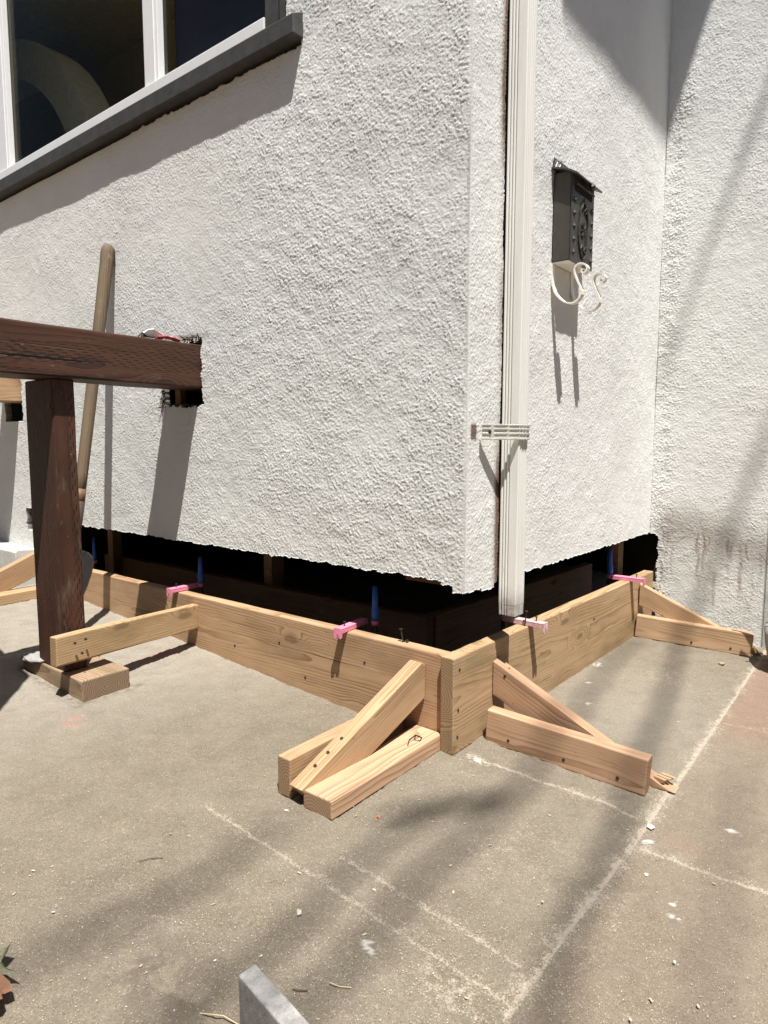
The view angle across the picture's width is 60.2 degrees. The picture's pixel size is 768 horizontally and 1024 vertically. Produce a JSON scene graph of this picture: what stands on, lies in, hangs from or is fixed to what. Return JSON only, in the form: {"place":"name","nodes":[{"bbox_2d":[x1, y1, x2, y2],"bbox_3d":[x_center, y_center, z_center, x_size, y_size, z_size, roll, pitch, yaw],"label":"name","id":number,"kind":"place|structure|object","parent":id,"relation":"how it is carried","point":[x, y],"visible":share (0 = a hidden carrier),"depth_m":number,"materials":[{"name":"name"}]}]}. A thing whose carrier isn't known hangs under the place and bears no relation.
{"place":"outdoors","nodes":[
{"label":"outdoors","id":0,"kind":"place"},
{"bbox_2d":[0,550,767,1023],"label":"ground","id":1,"kind":"structure","parent":0,"point":[154,722],"depth_m":1.49,"materials":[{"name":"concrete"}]},
{"bbox_2d":[0,973,11,998],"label":"dry leaf","id":2,"kind":"object","parent":1,"relation":"on","point":[5,985],"visible":1,"depth_m":1.09,"materials":[{"name":"brown plant"}]},
{"bbox_2d":[0,945,16,974],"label":"dry leaf","id":3,"kind":"object","parent":1,"relation":"on","point":[4,970],"visible":1,"depth_m":1.13,"materials":[{"name":"green plant"}]},
{"bbox_2d":[0,551,34,591],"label":"diagonal brace","id":4,"kind":"object","parent":1,"relation":"on","point":[21,570],"visible":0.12,"depth_m":3.25,"materials":[{"name":"beige wood"}]},
{"bbox_2d":[0,541,35,586],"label":"foundation curb","id":5,"kind":"structure","parent":1,"relation":"on","point":[10,553],"depth_m":3.48,"materials":[{"name":"white concrete"}]},
{"bbox_2d":[0,585,36,605],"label":"flat stake","id":6,"kind":"object","parent":1,"relation":"on","point":[17,595],"visible":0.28,"depth_m":3.19,"materials":[{"name":"beige wood"}]},
{"bbox_2d":[23,656,129,702],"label":"footing block","id":7,"kind":"structure","parent":1,"relation":"on","point":[97,677],"depth_m":2.25,"materials":[{"name":"brown wood"}]},
{"bbox_2d":[18,649,43,662],"bbox_3d":[-1.263,0.524,2.406,0.202,0.038,0.086,5,8,38],"label":"mortar lump","id":8,"kind":"object","parent":7,"relation":"on","point":[32,656],"visible":0.69,"depth_m":2.38,"materials":[{"name":"grey concrete"}]},
{"bbox_2d":[25,378,86,671],"bbox_3d":[-1.128,0.046,2.277,0.197,0.984,0.081,5,8,38],"label":"dark post","id":9,"kind":"object","parent":7,"relation":"on","point":[51,433],"visible":0.89,"depth_m":2.22,"materials":[{"name":"brown wood"}]},
{"bbox_2d":[77,243,114,594],"bbox_3d":[-1.261,-0.326,2.705,0.254,1.594,0.433,0,6,-4],"label":"shovel","id":10,"kind":"object","parent":1,"relation":"on","point":[107,256],"visible":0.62,"depth_m":2.73,"materials":[{"name":"brown wood"}]},
{"bbox_2d":[200,1013,237,1023],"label":"twig","id":11,"kind":"object","parent":1,"relation":"on","point":[219,1015],"visible":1,"depth_m":1.07,"materials":[{"name":"wood"}]},
{"bbox_2d":[84,569,449,732],"bbox_3d":[-0.752,0.461,2.708,2.404,0.335,0.049,5,8,38],"label":"form board","id":12,"kind":"object","parent":1,"relation":"on","point":[355,670],"visible":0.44,"depth_m":2.34,"materials":[{"name":"beige wood"}]},
{"bbox_2d":[50,604,197,667],"bbox_3d":[-0.912,0.439,2.413,0.056,0.101,0.617,4,5,30],"label":"kicker","id":13,"kind":"object","parent":12,"relation":"attached to","point":[82,644],"visible":1,"depth_m":2.35,"materials":[{"name":"beige wood"}]},
{"bbox_2d":[166,582,197,596],"bbox_3d":[-0.838,0.318,2.785,0.031,0.049,0.154,5,8,37],"label":"bolt holder","id":14,"kind":"object","parent":12,"relation":"attached to","point":[171,590],"visible":0.96,"depth_m":2.76,"materials":[{"name":"pink paint"}]},
{"bbox_2d":[197,556,203,593],"bbox_3d":[-0.779,0.340,2.826,0.028,0.300,0.027,5,8,38],"label":"anchor bolt","id":15,"kind":"object","parent":14,"relation":"attached to","point":[200,575],"visible":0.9,"depth_m":2.81,"materials":[{"name":"blue metal"}]},
{"bbox_2d":[334,618,367,638],"bbox_3d":[-0.108,0.379,2.209,0.031,0.049,0.155,4,7,32],"label":"bolt holder","id":16,"kind":"object","parent":12,"relation":"attached to","point":[340,630],"visible":1,"depth_m":2.18,"materials":[{"name":"pink paint"}]},
{"bbox_2d":[371,585,378,633],"bbox_3d":[-0.029,0.400,2.235,0.028,0.305,0.027,5,8,38],"label":"anchor bolt","id":17,"kind":"object","parent":16,"relation":"attached to","point":[375,616],"visible":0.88,"depth_m":2.22,"materials":[{"name":"blue metal"}]},
{"label":"bolt holder","id":18,"kind":"object","parent":12,"relation":"attached to","visible":0},
{"bbox_2d":[92,537,97,569],"bbox_3d":[-1.472,0.279,3.374,0.025,0.305,0.025,5,8,38],"label":"anchor bolt","id":19,"kind":"object","parent":18,"relation":"attached to","point":[94,554],"visible":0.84,"depth_m":3.36,"materials":[{"name":"blue metal"}]},
{"bbox_2d":[105,554,433,646],"bbox_3d":[-0.679,0.443,3.004,2.150,0.292,0.048,5,8,38],"label":"form board","id":20,"kind":"object","parent":1,"relation":"on","point":[418,628],"visible":0.41,"depth_m":2.74,"materials":[{"name":"brown wood"}]},
{"bbox_2d":[239,965,308,1023],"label":"concrete paver","id":21,"kind":"object","parent":1,"relation":"on","point":[263,999],"visible":1,"depth_m":0.95,"materials":[{"name":"grey concrete"}]},
{"bbox_2d":[329,982,350,987],"bbox_3d":[-0.075,0.816,1.140,0.039,0.004,0.006,1,6,12],"label":"twig","id":22,"kind":"object","parent":1,"relation":"on","point":[339,986],"visible":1,"depth_m":1.14,"materials":[{"name":"wood"}]},
{"bbox_2d":[278,719,402,797],"bbox_3d":[-0.106,0.656,1.874,0.048,0.105,0.478,5,8,39],"label":"edge stake","id":23,"kind":"object","parent":1,"relation":"on","point":[294,762],"visible":0.45,"depth_m":1.71,"materials":[{"name":"beige wood"}]},
{"bbox_2d":[290,660,424,795],"bbox_3d":[-0.046,0.609,1.838,0.047,0.115,0.528,5,32,42],"label":"diagonal brace","id":24,"kind":"object","parent":1,"relation":"on","point":[371,726],"visible":0.88,"depth_m":1.82,"materials":[{"name":"beige wood"}]},
{"bbox_2d":[303,725,439,819],"bbox_3d":[-0.015,0.696,1.805,0.100,0.052,0.478,5,8,39],"label":"flat stake","id":25,"kind":"object","parent":1,"relation":"on","point":[334,796],"visible":0.95,"depth_m":1.74,"materials":[{"name":"beige wood"}]},
{"bbox_2d":[407,735,421,745],"bbox_3d":[0.085,0.657,1.905,0.035,0.004,0.072,5,8,38],"label":"wire loop","id":26,"kind":"object","parent":25,"relation":"on","point":[414,739],"visible":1,"depth_m":1.91,"materials":[{"name":"brown metal"}]},
{"bbox_2d":[0,0,767,647],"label":"house","id":27,"kind":"structure","parent":1,"relation":"on","point":[292,212],"depth_m":2.47,"materials":[{"name":"paint"}]},
{"bbox_2d":[0,378,21,403],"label":"pale beam","id":28,"kind":"structure","parent":27,"relation":"attached to","point":[10,390],"depth_m":3.46,"materials":[{"name":"beige wood"}]},
{"bbox_2d":[0,318,202,391],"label":"dark beam","id":29,"kind":"structure","parent":27,"relation":"attached to","point":[32,351],"depth_m":2.21,"materials":[{"name":"brown wood"}]},
{"bbox_2d":[138,329,180,341],"bbox_3d":[-0.821,-0.640,2.411,0.037,0.049,0.168,5,8,38],"label":"crumpled scrap","id":30,"kind":"object","parent":29,"relation":"on","point":[152,333],"visible":0.91,"depth_m":2.41,"materials":[{"name":"white paper"}]},
{"bbox_2d":[0,0,302,201],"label":"window","id":31,"kind":"structure","parent":27,"relation":"in","point":[276,34],"depth_m":2.61,"materials":[{"name":"grey paint"}]},
{"bbox_2d":[482,0,537,616],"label":"downspout","id":32,"kind":"object","parent":27,"relation":"attached to","point":[511,432],"visible":1,"depth_m":1.91,"materials":[{"name":"beige paint"}]},
{"bbox_2d":[551,158,607,311],"bbox_3d":[0.649,-0.914,2.189,0.124,0.469,0.216,5,8,38],"label":"mailbox","id":33,"kind":"object","parent":27,"relation":"attached to","point":[573,212],"visible":1,"depth_m":2.15,"materials":[{"name":"black metal"}]},
{"bbox_2d":[426,562,591,651],"bbox_3d":[0.605,0.456,2.886,0.047,0.292,1.352,5,8,40],"label":"form board","id":34,"kind":"object","parent":1,"relation":"on","point":[461,624],"visible":0.45,"depth_m":2.66,"materials":[{"name":"brown wood"}]},
{"bbox_2d":[440,570,652,754],"bbox_3d":[0.732,0.468,2.566,0.051,0.346,1.709,5,8,40],"label":"form board","id":35,"kind":"object","parent":1,"relation":"on","point":[581,634],"visible":0.77,"depth_m":2.31,"materials":[{"name":"beige wood"}]},
{"bbox_2d":[502,615,547,633],"bbox_3d":[0.477,0.372,2.248,0.154,0.049,0.031,5,8,38],"label":"bolt holder","id":36,"kind":"object","parent":35,"relation":"attached to","point":[543,625],"visible":0.96,"depth_m":2.23,"materials":[{"name":"pink paint"}]},
{"bbox_2d":[500,614,505,629],"bbox_3d":[0.416,0.398,2.306,0.028,0.295,0.027,5,8,38],"label":"anchor bolt","id":37,"kind":"object","parent":36,"relation":"attached to","point":[503,625],"visible":0.22,"depth_m":2.30,"materials":[{"name":"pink metal"}]},
{"bbox_2d":[608,574,645,585],"bbox_3d":[1.088,0.298,2.970,0.154,0.049,0.031,4,7,35],"label":"bolt holder","id":38,"kind":"object","parent":35,"relation":"attached to","point":[628,578],"visible":1,"depth_m":2.95,"materials":[{"name":"pink paint"}]},
{"bbox_2d":[607,547,612,585],"bbox_3d":[1.027,0.316,3.017,0.028,0.310,0.027,5,8,38],"label":"anchor bolt","id":39,"kind":"object","parent":38,"relation":"attached to","point":[609,568],"visible":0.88,"depth_m":3.00,"materials":[{"name":"blue metal"}]},
{"bbox_2d":[485,706,651,795],"bbox_3d":[0.512,0.674,1.895,0.471,0.104,0.047,8,10,35],"label":"kicker","id":40,"kind":"object","parent":1,"relation":"on","point":[611,763],"visible":1,"depth_m":1.86,"materials":[{"name":"beige wood"}]},
{"bbox_2d":[493,658,678,793],"bbox_3d":[0.553,0.647,1.945,0.600,0.105,0.047,34,24,29],"label":"diagonal brace","id":41,"kind":"object","parent":1,"relation":"on","point":[517,691],"visible":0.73,"depth_m":1.99,"materials":[{"name":"beige wood"}]},
{"bbox_2d":[647,824,654,828],"bbox_3d":[0.653,0.770,1.623,0.019,0.005,0.020,-5,8,-40],"label":"plaster chip","id":42,"kind":"object","parent":1,"relation":"on","point":[650,826],"visible":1,"depth_m":1.62,"materials":[{"name":"white"}]},
{"bbox_2d":[654,773,676,782],"bbox_3d":[0.762,0.727,1.804,0.041,0.017,0.052,-4,-1,-32],"label":"splintered offcut","id":43,"kind":"object","parent":1,"relation":"on","point":[662,777],"visible":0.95,"depth_m":1.80,"materials":[{"name":"beige wood"}]},
{"bbox_2d":[635,614,753,656],"bbox_3d":[1.365,0.542,2.935,0.471,0.102,0.047,7,8,26],"label":"kicker","id":44,"kind":"object","parent":1,"relation":"on","point":[721,639],"visible":1,"depth_m":2.91,"materials":[{"name":"beige wood"}]},
{"bbox_2d":[639,583,760,654],"bbox_3d":[1.388,0.501,2.961,0.561,0.090,0.046,31,18,21],"label":"diagonal brace","id":45,"kind":"object","parent":1,"relation":"on","point":[653,600],"visible":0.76,"depth_m":2.99,"materials":[{"name":"beige wood"}]},
{"bbox_2d":[762,556,767,657],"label":"potted plant","id":46,"kind":"object","parent":1,"relation":"on","point":[766,632],"visible":1,"depth_m":2.68,"materials":[{"name":"green plant"}]}
]}

